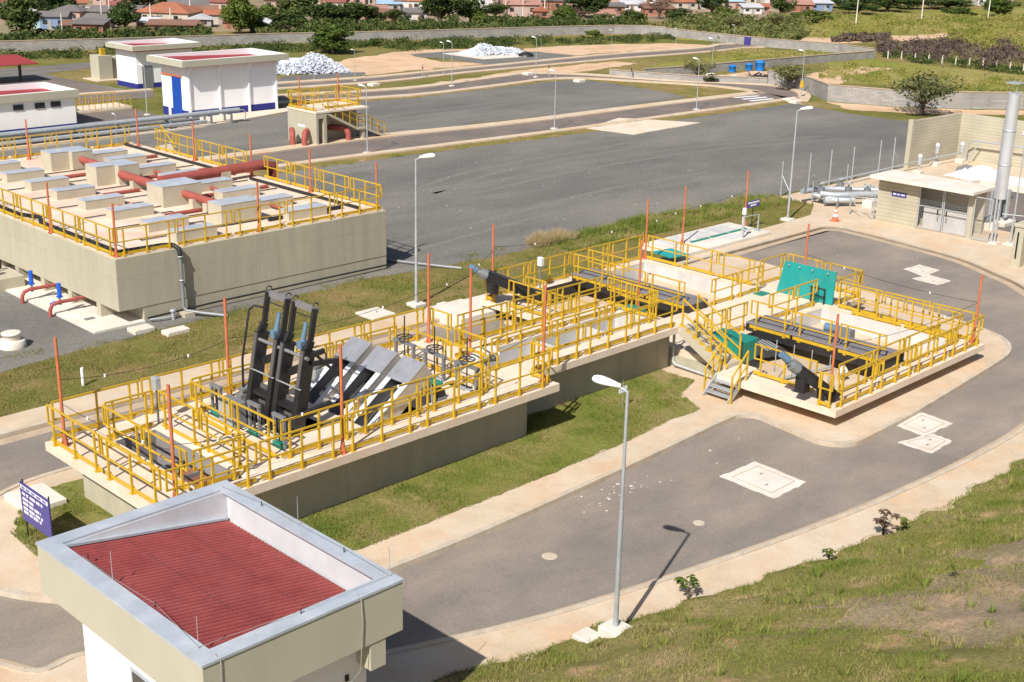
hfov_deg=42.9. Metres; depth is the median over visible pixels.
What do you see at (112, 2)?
house
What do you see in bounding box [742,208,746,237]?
sampler post
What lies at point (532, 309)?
railing
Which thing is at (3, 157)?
railing
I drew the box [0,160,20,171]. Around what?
roof hatch
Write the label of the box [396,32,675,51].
wall grass
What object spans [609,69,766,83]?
wall
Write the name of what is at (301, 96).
railing
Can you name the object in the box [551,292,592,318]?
railing
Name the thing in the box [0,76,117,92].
side road
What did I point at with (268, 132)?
gravel yard
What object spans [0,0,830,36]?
town ground
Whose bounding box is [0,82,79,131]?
office block
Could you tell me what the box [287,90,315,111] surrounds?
railing
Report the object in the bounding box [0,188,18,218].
railing
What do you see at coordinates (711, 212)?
tall tufts
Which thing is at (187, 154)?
railing
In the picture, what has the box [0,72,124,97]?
gravel yard
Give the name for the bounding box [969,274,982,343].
orange mast
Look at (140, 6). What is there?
house
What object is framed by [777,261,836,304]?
teal screen
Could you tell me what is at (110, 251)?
railing
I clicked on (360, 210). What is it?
railing
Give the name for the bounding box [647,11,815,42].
undergrowth
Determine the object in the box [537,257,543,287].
junction box
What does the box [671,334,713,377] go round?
wall pipe
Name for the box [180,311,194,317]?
pipe block
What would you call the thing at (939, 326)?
railing
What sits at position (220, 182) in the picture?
roof hatch
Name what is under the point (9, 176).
roof hatch
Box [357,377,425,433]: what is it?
railing
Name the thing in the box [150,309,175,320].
valve stand
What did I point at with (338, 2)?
house
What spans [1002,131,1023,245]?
tall lamp pole
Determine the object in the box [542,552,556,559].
manhole cover
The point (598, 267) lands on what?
railing
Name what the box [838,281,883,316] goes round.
railing
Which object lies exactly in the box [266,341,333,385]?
railing
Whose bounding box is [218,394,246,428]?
control panel
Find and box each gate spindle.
[774,340,777,370]
[828,355,830,383]
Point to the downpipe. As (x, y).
(182, 280)
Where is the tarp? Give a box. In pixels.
[518,52,533,56]
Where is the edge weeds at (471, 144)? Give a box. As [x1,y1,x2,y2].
[320,98,780,166]
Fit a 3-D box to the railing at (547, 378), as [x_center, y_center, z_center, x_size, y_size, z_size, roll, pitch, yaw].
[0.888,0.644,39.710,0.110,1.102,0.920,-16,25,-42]
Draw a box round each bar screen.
[245,285,291,424]
[270,295,343,436]
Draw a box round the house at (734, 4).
[718,0,745,8]
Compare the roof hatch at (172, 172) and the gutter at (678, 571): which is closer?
the gutter at (678, 571)
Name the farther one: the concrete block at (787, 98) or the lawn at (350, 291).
the concrete block at (787, 98)
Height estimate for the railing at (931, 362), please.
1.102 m
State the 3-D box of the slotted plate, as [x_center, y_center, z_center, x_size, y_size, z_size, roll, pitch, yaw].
[9.142,0.189,47.516,1.300,0.319,1.513,-9,21,-28]
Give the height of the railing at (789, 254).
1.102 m
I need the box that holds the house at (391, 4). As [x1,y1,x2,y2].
[376,0,401,10]
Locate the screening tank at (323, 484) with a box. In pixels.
[45,337,559,518]
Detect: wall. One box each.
[0,25,665,51]
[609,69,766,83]
[643,50,874,73]
[666,27,874,54]
[767,70,1023,108]
[903,113,1023,168]
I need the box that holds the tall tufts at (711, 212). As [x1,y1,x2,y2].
[543,192,795,252]
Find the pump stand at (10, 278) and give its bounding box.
[0,260,24,291]
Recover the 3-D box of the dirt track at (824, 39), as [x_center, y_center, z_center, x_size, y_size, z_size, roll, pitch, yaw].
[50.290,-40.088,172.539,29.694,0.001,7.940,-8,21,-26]
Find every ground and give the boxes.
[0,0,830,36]
[0,0,1023,372]
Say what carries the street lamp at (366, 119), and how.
on the pavement at (326, 159)
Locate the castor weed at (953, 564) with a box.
[947,561,961,574]
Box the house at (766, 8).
[760,3,770,12]
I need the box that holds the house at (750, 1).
[744,0,755,2]
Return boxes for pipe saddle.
[129,181,143,189]
[189,199,202,208]
[202,203,207,212]
[221,171,230,177]
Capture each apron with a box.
[6,266,145,333]
[277,72,365,81]
[410,51,575,63]
[442,52,519,58]
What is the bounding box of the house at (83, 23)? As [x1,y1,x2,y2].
[69,17,111,33]
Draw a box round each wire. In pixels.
[61,341,224,379]
[63,404,169,449]
[174,395,339,444]
[232,290,426,337]
[345,329,543,393]
[432,252,491,288]
[496,223,645,246]
[807,254,974,301]
[837,303,976,344]
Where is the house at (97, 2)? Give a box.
[93,0,118,4]
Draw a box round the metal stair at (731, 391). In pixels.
[702,342,748,403]
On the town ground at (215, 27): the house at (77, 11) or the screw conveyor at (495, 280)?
the house at (77, 11)
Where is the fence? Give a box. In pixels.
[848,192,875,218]
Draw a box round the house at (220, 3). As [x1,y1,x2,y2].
[209,0,248,8]
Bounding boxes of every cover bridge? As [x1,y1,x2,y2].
[572,268,707,313]
[746,315,903,371]
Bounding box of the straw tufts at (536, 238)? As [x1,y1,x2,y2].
[524,227,579,248]
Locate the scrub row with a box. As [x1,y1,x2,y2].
[882,50,1023,74]
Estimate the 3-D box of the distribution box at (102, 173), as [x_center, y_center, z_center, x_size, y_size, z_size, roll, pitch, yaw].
[-18.888,-7.944,61.638,2.032,0.930,1.442,-16,25,-42]
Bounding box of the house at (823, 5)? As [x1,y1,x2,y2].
[813,0,834,10]
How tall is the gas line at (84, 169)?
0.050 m
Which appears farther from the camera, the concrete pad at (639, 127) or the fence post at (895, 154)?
the concrete pad at (639, 127)
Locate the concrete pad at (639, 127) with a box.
[587,118,699,134]
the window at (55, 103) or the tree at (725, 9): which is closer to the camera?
the window at (55, 103)
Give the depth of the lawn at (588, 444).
37.27 m
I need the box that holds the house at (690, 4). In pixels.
[668,0,697,8]
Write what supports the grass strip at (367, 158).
on the gravel yard at (864, 135)
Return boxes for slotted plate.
[754,335,789,358]
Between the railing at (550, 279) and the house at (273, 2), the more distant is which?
the house at (273, 2)
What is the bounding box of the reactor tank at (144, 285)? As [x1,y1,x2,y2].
[0,142,385,321]
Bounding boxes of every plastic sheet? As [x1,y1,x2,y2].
[943,165,1011,179]
[961,176,1023,186]
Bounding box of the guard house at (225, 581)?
[35,480,403,681]
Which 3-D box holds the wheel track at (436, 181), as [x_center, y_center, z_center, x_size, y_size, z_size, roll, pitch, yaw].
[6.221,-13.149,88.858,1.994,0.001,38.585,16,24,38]
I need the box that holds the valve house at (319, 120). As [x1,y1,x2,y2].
[287,98,387,144]
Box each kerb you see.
[0,255,1010,603]
[0,318,439,438]
[0,426,1023,673]
[681,225,1023,289]
[967,180,979,183]
[980,180,1023,192]
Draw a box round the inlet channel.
[456,304,678,415]
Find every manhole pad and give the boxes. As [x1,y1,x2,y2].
[719,461,805,497]
[897,412,952,435]
[898,434,951,452]
[905,264,938,275]
[912,275,949,284]
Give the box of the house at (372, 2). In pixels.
[366,0,374,4]
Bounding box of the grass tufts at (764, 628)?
[548,473,1023,681]
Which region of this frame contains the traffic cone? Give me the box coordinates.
[829,207,840,221]
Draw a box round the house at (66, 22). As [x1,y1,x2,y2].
[59,19,73,27]
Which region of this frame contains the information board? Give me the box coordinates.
[19,479,52,536]
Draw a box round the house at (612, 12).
[593,9,616,18]
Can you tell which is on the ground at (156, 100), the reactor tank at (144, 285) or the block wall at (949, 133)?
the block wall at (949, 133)
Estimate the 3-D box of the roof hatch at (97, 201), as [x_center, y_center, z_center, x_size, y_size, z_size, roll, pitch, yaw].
[-17.968,-6.104,56.985,1.874,0.420,0.744,-16,25,-42]
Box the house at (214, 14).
[203,9,222,23]
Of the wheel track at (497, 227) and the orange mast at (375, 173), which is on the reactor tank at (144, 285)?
the orange mast at (375, 173)
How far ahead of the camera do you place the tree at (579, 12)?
182.69 m
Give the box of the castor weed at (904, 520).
[900,516,909,528]
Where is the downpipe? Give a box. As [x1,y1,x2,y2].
[177,255,228,316]
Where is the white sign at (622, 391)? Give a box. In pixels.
[619,380,626,405]
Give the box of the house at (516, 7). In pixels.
[500,0,541,16]
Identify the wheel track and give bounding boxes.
[0,329,126,364]
[357,97,542,124]
[362,95,530,119]
[368,135,823,205]
[384,139,839,210]
[386,172,708,246]
[406,176,726,252]
[410,120,761,190]
[433,122,775,193]
[442,90,606,120]
[454,91,621,122]
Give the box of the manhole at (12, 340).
[0,329,26,350]
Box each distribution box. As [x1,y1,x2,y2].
[40,146,92,171]
[85,159,139,186]
[146,177,201,207]
[207,195,260,226]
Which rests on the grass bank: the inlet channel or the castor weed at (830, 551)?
the castor weed at (830, 551)
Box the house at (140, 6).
[131,5,144,13]
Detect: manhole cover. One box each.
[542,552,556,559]
[693,520,704,525]
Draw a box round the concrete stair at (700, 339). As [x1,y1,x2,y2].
[679,294,766,380]
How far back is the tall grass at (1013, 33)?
172.44 m
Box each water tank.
[729,65,735,71]
[746,63,752,70]
[755,60,764,70]
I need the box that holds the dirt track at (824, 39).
[799,33,956,42]
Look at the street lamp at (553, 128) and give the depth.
95.49 m
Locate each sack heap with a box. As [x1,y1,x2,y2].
[277,52,350,74]
[457,43,523,55]
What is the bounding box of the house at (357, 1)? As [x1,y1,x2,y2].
[349,0,366,3]
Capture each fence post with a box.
[780,161,793,200]
[807,153,811,187]
[828,150,832,184]
[851,147,854,179]
[878,140,881,172]
[891,137,899,169]
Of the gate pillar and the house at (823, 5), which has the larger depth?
the house at (823, 5)
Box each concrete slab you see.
[4,482,66,509]
[127,323,154,334]
[161,325,189,336]
[572,627,598,643]
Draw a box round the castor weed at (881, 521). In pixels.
[873,509,900,535]
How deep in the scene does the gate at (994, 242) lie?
64.63 m
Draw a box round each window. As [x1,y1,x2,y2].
[13,104,23,110]
[34,102,44,108]
[51,101,60,106]
[130,665,151,681]
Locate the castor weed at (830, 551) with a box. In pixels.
[822,548,836,559]
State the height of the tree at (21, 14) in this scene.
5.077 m
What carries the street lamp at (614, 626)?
on the grass bank
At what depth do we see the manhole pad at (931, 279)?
58.41 m
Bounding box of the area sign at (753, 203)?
[747,199,759,226]
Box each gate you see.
[393,316,416,358]
[422,326,446,381]
[454,337,479,391]
[970,196,1000,244]
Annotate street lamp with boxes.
[138,64,149,114]
[358,84,368,152]
[406,153,434,307]
[440,42,443,73]
[532,36,537,77]
[549,69,557,129]
[592,375,632,637]
[693,57,699,109]
[780,106,812,221]
[799,49,804,96]
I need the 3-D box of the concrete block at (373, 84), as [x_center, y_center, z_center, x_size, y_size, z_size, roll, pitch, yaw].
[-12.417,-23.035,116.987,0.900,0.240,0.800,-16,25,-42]
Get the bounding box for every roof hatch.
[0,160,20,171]
[0,167,44,182]
[23,175,69,190]
[49,183,95,199]
[77,193,124,209]
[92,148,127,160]
[103,153,146,163]
[105,202,153,220]
[139,161,175,175]
[139,213,188,232]
[157,168,198,175]
[166,222,216,242]
[198,176,232,191]
[214,184,259,198]
[259,193,292,209]
[280,202,326,220]
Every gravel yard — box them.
[0,62,89,77]
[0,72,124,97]
[0,79,683,157]
[0,103,908,372]
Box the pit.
[955,164,972,171]
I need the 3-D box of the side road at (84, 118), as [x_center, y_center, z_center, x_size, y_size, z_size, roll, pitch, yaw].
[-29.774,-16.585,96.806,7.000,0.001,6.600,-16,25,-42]
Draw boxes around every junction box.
[151,376,160,422]
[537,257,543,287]
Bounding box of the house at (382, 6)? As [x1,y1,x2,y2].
[364,4,387,18]
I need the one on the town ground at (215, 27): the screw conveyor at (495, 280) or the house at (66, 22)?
the house at (66, 22)
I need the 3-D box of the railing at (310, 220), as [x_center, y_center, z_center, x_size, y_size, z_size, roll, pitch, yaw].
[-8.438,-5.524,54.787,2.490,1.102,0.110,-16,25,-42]
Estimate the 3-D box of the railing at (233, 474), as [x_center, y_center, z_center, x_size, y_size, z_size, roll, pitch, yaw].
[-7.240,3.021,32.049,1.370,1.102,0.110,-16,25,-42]
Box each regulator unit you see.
[913,154,923,173]
[930,143,940,166]
[955,142,965,163]
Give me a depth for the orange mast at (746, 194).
66.06 m
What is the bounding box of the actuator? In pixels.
[823,322,854,337]
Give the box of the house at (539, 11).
[532,6,550,18]
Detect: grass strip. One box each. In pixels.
[249,100,811,175]
[280,79,571,105]
[585,79,742,97]
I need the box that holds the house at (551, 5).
[540,0,563,10]
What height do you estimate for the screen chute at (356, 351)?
2.354 m
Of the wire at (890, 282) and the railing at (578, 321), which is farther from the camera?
the wire at (890, 282)
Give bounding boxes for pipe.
[20,270,55,303]
[48,283,86,317]
[64,172,85,177]
[79,156,99,163]
[80,367,84,385]
[100,154,157,161]
[102,188,139,194]
[118,170,155,186]
[124,143,212,167]
[143,168,205,177]
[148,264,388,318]
[157,160,276,180]
[164,207,202,214]
[181,190,216,203]
[202,184,268,196]
[268,205,340,220]
[269,204,283,208]
[289,127,295,144]
[302,128,309,145]
[327,124,350,139]
[386,258,461,269]
[465,345,495,363]
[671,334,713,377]
[781,365,848,380]
[965,140,1023,162]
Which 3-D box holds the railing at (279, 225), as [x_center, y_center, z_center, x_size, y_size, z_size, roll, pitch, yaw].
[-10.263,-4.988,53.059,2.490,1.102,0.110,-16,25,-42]
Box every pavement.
[0,257,1006,593]
[0,309,431,431]
[0,431,1023,681]
[30,118,183,134]
[79,88,153,94]
[198,91,765,161]
[247,97,798,172]
[277,43,735,83]
[277,46,764,89]
[278,72,810,101]
[278,77,762,103]
[660,158,1023,288]
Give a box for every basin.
[75,92,131,113]
[481,259,984,417]
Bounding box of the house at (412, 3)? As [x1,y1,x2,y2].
[394,0,425,10]
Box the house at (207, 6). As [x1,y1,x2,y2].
[191,5,217,8]
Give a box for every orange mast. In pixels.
[25,119,31,159]
[45,182,54,233]
[53,337,70,446]
[111,203,119,257]
[135,108,139,146]
[166,384,175,496]
[191,121,197,160]
[223,298,232,394]
[249,134,253,176]
[255,182,260,231]
[298,77,300,105]
[308,148,312,192]
[337,73,338,100]
[339,344,348,454]
[375,162,376,203]
[424,253,432,342]
[468,268,471,355]
[490,224,494,296]
[538,285,546,381]
[637,240,642,305]
[642,199,648,259]
[681,186,686,242]
[745,171,748,225]
[804,224,809,264]
[829,314,838,384]
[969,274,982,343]
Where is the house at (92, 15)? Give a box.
[82,13,114,27]
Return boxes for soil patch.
[338,49,479,74]
[425,61,635,84]
[523,43,707,54]
[724,71,767,78]
[804,66,894,83]
[827,102,1023,114]
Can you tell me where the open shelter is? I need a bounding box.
[0,54,37,81]
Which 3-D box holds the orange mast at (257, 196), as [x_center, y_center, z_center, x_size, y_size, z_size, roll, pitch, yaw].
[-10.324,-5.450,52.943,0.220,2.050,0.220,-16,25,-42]
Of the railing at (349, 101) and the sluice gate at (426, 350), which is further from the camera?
the railing at (349, 101)
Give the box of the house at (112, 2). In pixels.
[107,1,129,5]
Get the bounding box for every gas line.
[0,158,168,179]
[8,165,193,190]
[31,185,129,198]
[58,179,247,208]
[84,188,276,217]
[115,196,307,228]
[139,206,331,239]
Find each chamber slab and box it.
[426,293,496,328]
[642,222,770,257]
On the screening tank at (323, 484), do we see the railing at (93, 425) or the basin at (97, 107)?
the railing at (93, 425)
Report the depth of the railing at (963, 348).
46.42 m
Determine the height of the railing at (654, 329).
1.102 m
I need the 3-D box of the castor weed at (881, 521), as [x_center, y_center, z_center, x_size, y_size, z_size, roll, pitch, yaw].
[9.694,4.805,33.884,0.697,0.681,0.687,-16,25,-42]
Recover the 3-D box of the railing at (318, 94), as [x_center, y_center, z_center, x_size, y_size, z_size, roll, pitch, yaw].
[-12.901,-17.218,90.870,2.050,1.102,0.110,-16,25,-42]
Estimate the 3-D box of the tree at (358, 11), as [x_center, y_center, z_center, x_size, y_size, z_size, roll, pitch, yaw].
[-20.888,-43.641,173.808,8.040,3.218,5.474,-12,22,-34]
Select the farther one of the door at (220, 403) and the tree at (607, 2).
the tree at (607, 2)
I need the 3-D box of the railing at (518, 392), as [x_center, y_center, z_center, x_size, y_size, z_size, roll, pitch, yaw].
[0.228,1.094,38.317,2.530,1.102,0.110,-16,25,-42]
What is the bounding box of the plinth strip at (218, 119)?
[0,108,287,150]
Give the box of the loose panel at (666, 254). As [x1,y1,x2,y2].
[653,248,688,257]
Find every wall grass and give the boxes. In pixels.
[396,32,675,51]
[706,47,831,59]
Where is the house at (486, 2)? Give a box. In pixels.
[477,0,488,8]
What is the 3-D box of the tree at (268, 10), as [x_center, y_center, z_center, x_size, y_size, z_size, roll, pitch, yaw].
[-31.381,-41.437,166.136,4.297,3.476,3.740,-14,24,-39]
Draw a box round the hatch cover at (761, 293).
[753,291,769,295]
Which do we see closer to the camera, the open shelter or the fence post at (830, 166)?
the fence post at (830, 166)
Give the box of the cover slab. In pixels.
[355,307,395,319]
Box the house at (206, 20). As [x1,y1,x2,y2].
[187,13,213,26]
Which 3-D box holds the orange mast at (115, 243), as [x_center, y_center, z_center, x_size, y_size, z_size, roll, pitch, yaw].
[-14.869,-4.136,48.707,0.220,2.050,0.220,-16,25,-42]
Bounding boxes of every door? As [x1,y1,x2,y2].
[47,20,51,28]
[142,65,153,88]
[171,76,182,113]
[218,399,233,426]
[744,36,750,44]
[916,187,944,231]
[940,191,970,236]
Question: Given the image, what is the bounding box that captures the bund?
[984,191,1023,232]
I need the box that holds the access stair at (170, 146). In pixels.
[147,124,178,153]
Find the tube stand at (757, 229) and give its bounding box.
[741,214,761,233]
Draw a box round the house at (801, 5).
[787,0,814,11]
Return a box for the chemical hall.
[105,38,201,88]
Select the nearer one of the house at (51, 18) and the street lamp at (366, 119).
the street lamp at (366, 119)
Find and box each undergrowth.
[0,25,212,40]
[254,12,647,33]
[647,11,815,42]
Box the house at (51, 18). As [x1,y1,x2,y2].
[39,11,73,28]
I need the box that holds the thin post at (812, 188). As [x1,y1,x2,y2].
[811,174,814,203]
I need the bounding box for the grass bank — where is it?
[434,459,1023,681]
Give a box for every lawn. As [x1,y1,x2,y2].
[0,196,805,416]
[15,369,696,551]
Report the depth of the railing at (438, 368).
40.48 m
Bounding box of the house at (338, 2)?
[323,0,349,8]
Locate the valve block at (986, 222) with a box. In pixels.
[982,210,998,230]
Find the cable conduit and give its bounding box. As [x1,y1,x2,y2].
[236,304,262,400]
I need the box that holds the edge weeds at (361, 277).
[4,197,737,357]
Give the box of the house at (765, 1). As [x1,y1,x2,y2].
[760,0,772,4]
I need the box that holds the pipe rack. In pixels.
[0,107,245,145]
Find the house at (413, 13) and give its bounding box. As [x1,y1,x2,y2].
[402,8,426,21]
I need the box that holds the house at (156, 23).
[145,19,200,32]
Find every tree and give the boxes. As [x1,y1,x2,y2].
[0,0,44,31]
[34,0,78,10]
[106,0,141,27]
[126,0,160,7]
[218,0,259,33]
[234,14,264,32]
[257,2,275,20]
[266,10,308,31]
[274,0,319,14]
[299,2,352,26]
[306,22,354,52]
[335,1,378,22]
[365,11,387,21]
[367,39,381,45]
[385,9,408,18]
[418,0,468,20]
[456,0,487,20]
[469,10,489,25]
[483,2,510,17]
[552,4,577,18]
[562,0,604,17]
[574,6,590,23]
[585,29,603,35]
[593,0,610,8]
[616,8,643,21]
[642,0,676,18]
[663,7,696,18]
[682,58,716,74]
[695,0,732,13]
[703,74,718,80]
[709,6,738,16]
[721,16,753,26]
[762,12,792,24]
[770,0,798,14]
[772,62,812,89]
[788,9,833,20]
[835,0,882,13]
[871,0,914,11]
[887,70,968,115]
[900,0,931,8]
[922,0,974,8]
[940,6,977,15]
[979,0,1021,15]
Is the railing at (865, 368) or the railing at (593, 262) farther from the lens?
the railing at (593, 262)
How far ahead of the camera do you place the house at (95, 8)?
169.26 m
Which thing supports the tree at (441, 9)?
on the ground at (156, 100)
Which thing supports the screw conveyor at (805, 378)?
on the grit basin at (686, 354)
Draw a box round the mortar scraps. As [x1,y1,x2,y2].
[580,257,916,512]
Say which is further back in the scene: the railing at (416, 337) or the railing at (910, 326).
the railing at (910, 326)
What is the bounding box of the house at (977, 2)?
[972,0,988,5]
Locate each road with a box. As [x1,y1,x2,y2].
[0,66,90,70]
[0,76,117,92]
[0,231,1023,667]
[76,109,160,123]
[77,90,153,103]
[208,93,786,165]
[277,44,754,86]
[278,74,797,100]
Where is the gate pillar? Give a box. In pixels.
[1010,220,1023,267]
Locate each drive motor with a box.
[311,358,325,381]
[429,384,445,400]
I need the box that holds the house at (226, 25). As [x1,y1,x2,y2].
[220,18,241,28]
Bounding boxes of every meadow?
[644,52,822,66]
[674,8,1023,51]
[824,59,1023,91]
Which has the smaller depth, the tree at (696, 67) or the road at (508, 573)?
the road at (508, 573)
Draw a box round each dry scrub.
[830,31,891,42]
[875,32,1023,75]
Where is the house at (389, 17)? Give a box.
[378,8,399,21]
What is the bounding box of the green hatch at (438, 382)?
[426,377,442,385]
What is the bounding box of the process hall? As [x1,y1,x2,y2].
[146,48,288,117]
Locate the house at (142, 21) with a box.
[134,17,161,29]
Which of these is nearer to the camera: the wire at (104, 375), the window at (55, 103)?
the wire at (104, 375)
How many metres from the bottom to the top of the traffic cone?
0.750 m
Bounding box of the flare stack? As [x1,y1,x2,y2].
[988,81,1023,226]
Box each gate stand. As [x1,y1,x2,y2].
[209,382,222,417]
[247,400,262,437]
[271,411,287,449]
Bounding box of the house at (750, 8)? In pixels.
[738,3,763,13]
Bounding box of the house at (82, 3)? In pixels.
[75,0,88,6]
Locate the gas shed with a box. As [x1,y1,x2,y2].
[869,169,995,238]
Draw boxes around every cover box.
[619,304,645,316]
[713,328,757,362]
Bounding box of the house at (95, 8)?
[87,5,115,13]
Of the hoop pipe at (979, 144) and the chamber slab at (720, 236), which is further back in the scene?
the hoop pipe at (979, 144)
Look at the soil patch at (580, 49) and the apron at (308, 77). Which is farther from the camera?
the soil patch at (580, 49)
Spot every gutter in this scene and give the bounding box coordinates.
[0,322,446,444]
[0,421,1023,668]
[725,229,1023,295]
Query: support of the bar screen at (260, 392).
attached to the screening tank at (323, 484)
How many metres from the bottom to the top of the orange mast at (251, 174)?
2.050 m
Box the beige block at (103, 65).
[83,48,117,81]
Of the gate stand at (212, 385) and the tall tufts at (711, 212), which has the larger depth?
the tall tufts at (711, 212)
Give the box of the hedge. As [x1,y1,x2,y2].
[0,37,397,59]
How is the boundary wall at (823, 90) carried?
on the ground at (156, 100)
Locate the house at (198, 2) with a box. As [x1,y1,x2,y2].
[167,0,209,4]
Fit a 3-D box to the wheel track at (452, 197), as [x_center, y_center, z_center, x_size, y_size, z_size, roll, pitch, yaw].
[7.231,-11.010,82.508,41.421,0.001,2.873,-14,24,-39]
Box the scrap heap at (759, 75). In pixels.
[745,72,767,77]
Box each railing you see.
[0,138,8,159]
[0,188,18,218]
[9,133,50,158]
[16,194,48,229]
[46,205,80,242]
[46,404,102,472]
[51,129,90,148]
[51,380,139,437]
[79,216,113,255]
[91,125,129,148]
[100,435,161,503]
[101,405,144,464]
[104,390,153,439]
[115,219,175,256]
[140,359,220,414]
[142,427,189,490]
[154,128,176,153]
[157,390,201,446]
[164,442,257,495]
[176,134,198,159]
[176,210,232,245]
[189,380,231,435]
[191,363,264,412]
[192,436,241,489]
[199,139,222,165]
[200,411,245,470]
[221,340,293,391]
[222,145,246,165]
[231,400,276,457]
[233,201,285,235]
[259,416,341,480]
[264,156,290,183]
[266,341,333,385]
[280,398,355,458]
[286,193,334,225]
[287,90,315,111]
[288,87,313,104]
[291,162,319,191]
[295,323,361,357]
[315,85,338,102]
[320,169,349,199]
[324,89,360,108]
[335,325,396,353]
[336,185,381,216]
[339,85,359,102]
[343,392,417,452]
[350,177,380,206]
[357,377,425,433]
[363,307,423,347]
[402,325,443,372]
[419,371,487,427]
[427,358,489,411]
[430,307,451,345]
[445,341,489,388]
[454,327,486,369]
[455,310,513,356]
[457,301,507,344]
[485,281,495,302]
[488,262,528,295]
[488,351,550,404]
[490,321,549,370]
[508,279,548,314]
[508,289,555,330]
[514,295,569,339]
[525,276,546,305]
[530,252,569,286]
[530,341,552,382]
[531,324,583,370]
[550,305,605,351]
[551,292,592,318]
[556,277,600,317]
[569,281,620,323]
[570,243,607,275]
[573,253,608,285]
[584,309,632,354]
[588,249,629,275]
[605,291,656,334]
[607,277,631,306]
[608,234,643,266]
[609,262,645,297]
[621,281,655,317]
[632,296,678,338]
[633,284,658,316]
[646,272,685,308]
[647,235,681,265]
[681,243,717,274]
[703,308,726,328]
[710,272,737,305]
[717,252,755,284]
[726,301,747,330]
[736,265,762,297]
[749,300,792,338]
[753,343,817,391]
[759,253,785,284]
[768,287,793,316]
[788,253,823,268]
[792,279,818,311]
[792,311,838,350]
[816,371,834,408]
[824,262,861,294]
[835,271,863,304]
[835,359,878,407]
[837,351,872,393]
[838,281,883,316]
[838,323,886,364]
[851,287,904,325]
[870,338,904,379]
[876,344,916,388]
[883,291,931,328]
[902,325,935,366]
[904,300,960,339]
[913,329,951,372]
[932,303,981,340]
[934,314,963,352]
[948,315,984,356]
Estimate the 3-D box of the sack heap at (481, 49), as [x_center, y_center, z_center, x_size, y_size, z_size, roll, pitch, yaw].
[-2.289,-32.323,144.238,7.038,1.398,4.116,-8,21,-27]
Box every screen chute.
[309,336,374,403]
[326,345,400,414]
[350,355,432,426]
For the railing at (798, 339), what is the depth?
46.34 m
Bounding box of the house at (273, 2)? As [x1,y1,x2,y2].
[264,0,278,7]
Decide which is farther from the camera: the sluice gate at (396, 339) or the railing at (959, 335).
the railing at (959, 335)
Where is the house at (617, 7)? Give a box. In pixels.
[604,2,626,13]
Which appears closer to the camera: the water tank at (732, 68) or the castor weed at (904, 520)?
the castor weed at (904, 520)
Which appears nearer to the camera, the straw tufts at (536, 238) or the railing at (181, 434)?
the railing at (181, 434)
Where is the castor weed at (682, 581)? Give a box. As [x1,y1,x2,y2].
[673,574,699,599]
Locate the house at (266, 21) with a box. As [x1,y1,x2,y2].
[252,18,271,32]
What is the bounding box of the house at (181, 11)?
[134,2,202,19]
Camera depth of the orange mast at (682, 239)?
62.18 m
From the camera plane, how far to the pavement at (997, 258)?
66.80 m
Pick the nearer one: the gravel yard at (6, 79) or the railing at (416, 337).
the railing at (416, 337)
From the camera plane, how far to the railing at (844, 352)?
45.17 m
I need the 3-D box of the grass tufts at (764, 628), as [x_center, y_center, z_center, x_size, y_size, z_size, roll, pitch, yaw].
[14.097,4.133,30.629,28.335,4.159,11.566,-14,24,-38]
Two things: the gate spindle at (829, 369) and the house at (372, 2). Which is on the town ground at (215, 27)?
the house at (372, 2)
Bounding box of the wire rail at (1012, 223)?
[1003,213,1023,242]
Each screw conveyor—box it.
[468,263,553,304]
[778,351,840,401]
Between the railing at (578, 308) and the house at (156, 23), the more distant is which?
the house at (156, 23)
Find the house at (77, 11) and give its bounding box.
[49,5,88,19]
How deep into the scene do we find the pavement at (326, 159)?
92.00 m
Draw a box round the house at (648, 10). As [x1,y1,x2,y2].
[639,3,674,15]
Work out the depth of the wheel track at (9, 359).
47.77 m
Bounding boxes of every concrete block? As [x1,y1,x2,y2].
[367,82,379,86]
[522,72,533,74]
[573,79,584,82]
[783,97,795,100]
[788,99,801,103]
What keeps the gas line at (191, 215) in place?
on the reactor tank at (144, 285)
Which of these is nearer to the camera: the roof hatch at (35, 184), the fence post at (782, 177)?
the roof hatch at (35, 184)
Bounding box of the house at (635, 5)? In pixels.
[618,0,643,10]
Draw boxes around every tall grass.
[946,25,1023,51]

